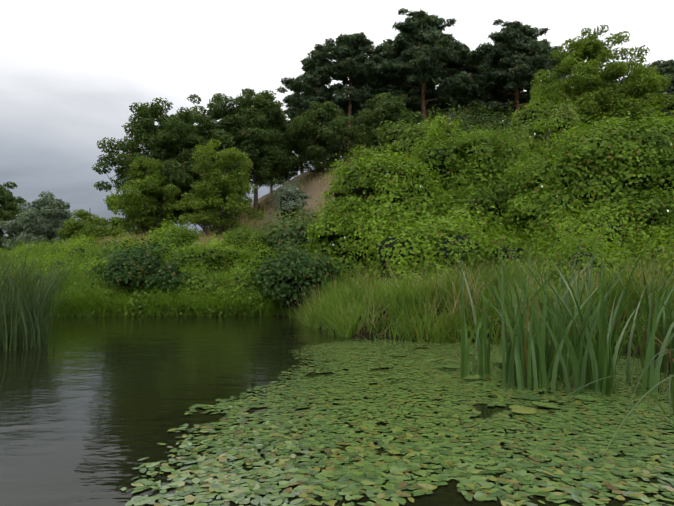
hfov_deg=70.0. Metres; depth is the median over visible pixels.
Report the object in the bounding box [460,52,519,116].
pine
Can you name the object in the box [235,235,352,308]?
mound shrub
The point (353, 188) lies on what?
shrub sprigs
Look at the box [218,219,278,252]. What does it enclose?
mound shrub
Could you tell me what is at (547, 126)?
bush
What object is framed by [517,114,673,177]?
shrub sprigs
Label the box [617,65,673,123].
tree
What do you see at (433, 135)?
bush
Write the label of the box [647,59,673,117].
tree
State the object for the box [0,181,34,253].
tree
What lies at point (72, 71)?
sky
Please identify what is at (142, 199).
tree
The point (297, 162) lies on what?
tree
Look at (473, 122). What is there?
understorey shrub
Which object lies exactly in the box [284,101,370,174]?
tree
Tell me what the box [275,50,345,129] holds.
pine
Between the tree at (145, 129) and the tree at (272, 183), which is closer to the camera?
the tree at (145, 129)
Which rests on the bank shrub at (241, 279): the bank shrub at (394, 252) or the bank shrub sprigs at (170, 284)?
the bank shrub sprigs at (170, 284)
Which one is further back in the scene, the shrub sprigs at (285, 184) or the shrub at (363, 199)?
the shrub sprigs at (285, 184)
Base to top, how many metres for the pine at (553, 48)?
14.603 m
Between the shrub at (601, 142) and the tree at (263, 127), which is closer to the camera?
the shrub at (601, 142)
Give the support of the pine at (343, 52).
on the terrain ground at (314, 194)
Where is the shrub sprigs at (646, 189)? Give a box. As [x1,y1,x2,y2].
[505,88,673,215]
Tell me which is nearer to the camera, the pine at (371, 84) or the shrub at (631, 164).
the shrub at (631, 164)
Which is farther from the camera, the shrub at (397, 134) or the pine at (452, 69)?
the pine at (452, 69)
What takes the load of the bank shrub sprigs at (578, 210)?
on the bank shrub at (394, 252)
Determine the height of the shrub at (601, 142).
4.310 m
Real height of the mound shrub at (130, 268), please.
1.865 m
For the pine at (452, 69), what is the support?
on the terrain ground at (314, 194)
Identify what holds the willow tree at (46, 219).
on the terrain ground at (314, 194)
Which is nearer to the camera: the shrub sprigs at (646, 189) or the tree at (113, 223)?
the shrub sprigs at (646, 189)
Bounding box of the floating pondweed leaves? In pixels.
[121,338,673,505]
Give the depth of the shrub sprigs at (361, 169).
14.80 m
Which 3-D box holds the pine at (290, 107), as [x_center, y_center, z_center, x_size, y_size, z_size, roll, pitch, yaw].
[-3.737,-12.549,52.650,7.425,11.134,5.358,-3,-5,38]
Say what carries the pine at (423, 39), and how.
on the terrain ground at (314, 194)
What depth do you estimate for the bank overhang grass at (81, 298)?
12.73 m
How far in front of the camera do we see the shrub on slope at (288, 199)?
30.75 m
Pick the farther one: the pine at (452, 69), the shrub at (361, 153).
the pine at (452, 69)
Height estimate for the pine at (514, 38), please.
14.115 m
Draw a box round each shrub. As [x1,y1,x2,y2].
[0,227,129,251]
[0,258,283,316]
[74,233,192,291]
[133,211,203,256]
[162,231,254,273]
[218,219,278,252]
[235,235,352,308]
[254,142,536,254]
[296,140,452,260]
[311,152,447,248]
[341,166,660,283]
[352,94,516,156]
[359,92,585,164]
[404,109,532,242]
[424,144,522,231]
[485,103,673,241]
[494,121,673,227]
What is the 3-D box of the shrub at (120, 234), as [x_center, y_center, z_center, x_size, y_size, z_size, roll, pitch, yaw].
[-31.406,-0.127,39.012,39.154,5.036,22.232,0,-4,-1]
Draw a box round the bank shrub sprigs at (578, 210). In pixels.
[410,189,628,244]
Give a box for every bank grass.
[0,243,356,315]
[269,239,673,352]
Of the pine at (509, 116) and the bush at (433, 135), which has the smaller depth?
the bush at (433, 135)
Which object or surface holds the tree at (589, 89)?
on the terrain ground at (314, 194)
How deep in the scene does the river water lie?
3.53 m
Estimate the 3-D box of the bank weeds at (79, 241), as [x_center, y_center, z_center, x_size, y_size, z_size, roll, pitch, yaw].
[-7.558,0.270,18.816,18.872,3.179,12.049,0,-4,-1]
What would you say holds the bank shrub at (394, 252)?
on the terrain ground at (314, 194)
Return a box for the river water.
[0,315,673,505]
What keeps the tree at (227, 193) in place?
on the terrain ground at (314, 194)
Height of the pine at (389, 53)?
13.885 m
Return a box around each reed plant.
[0,238,103,350]
[447,278,673,382]
[457,227,673,396]
[557,349,673,458]
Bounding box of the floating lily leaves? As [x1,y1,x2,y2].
[394,344,596,413]
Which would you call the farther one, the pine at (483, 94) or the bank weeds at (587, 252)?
the pine at (483, 94)
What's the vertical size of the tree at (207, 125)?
11.440 m
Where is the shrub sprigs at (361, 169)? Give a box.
[321,135,451,232]
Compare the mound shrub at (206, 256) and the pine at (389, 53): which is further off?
the pine at (389, 53)
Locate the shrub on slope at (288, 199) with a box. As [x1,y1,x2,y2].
[268,182,311,217]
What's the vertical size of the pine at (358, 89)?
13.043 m
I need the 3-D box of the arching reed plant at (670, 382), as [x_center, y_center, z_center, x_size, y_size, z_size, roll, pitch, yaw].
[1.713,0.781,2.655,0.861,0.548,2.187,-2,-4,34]
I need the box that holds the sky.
[0,0,673,247]
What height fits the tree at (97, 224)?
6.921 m
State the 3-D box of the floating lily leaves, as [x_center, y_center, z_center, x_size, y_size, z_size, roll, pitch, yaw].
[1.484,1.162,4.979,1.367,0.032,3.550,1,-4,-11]
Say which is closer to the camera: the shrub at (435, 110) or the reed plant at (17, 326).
the reed plant at (17, 326)
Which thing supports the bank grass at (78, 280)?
on the terrain ground at (314, 194)
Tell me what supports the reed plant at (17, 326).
on the terrain ground at (314, 194)
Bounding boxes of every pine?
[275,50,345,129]
[282,92,315,173]
[313,31,390,153]
[331,57,397,123]
[333,66,410,116]
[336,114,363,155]
[357,7,494,124]
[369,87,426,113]
[376,38,430,112]
[414,39,496,123]
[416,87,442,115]
[432,85,514,126]
[452,18,584,113]
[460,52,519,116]
[498,101,526,127]
[512,38,572,103]
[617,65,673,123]
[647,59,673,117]
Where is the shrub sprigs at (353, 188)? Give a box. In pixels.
[315,144,416,221]
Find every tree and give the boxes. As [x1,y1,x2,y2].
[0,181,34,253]
[0,191,86,248]
[56,209,109,240]
[91,97,206,231]
[98,217,126,239]
[103,156,180,237]
[143,93,259,233]
[173,139,265,237]
[211,88,307,217]
[251,167,296,192]
[270,122,307,183]
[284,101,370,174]
[355,92,423,147]
[530,24,673,139]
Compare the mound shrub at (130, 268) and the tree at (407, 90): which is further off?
the tree at (407, 90)
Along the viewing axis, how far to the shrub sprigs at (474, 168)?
16.66 m
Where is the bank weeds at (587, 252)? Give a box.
[327,210,673,293]
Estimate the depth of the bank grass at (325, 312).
7.77 m
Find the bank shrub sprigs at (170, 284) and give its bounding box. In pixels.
[2,267,262,301]
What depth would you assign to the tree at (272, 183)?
50.29 m
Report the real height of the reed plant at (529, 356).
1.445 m
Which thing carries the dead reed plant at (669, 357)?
in the river water
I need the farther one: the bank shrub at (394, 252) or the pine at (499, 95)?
the pine at (499, 95)
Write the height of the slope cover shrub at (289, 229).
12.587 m
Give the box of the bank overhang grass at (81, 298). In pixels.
[0,282,286,316]
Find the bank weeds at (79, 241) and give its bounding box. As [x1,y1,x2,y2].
[0,231,377,300]
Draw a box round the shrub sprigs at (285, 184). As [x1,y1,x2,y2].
[266,173,310,197]
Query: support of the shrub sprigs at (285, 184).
on the shrub on slope at (288, 199)
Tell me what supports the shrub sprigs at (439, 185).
on the shrub at (440, 157)
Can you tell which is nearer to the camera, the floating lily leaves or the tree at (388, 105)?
the floating lily leaves
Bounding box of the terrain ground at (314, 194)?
[69,156,669,351]
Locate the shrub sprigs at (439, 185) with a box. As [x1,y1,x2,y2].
[428,134,509,206]
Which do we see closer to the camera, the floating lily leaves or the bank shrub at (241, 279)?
the floating lily leaves
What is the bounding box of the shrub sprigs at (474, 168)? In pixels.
[418,109,520,217]

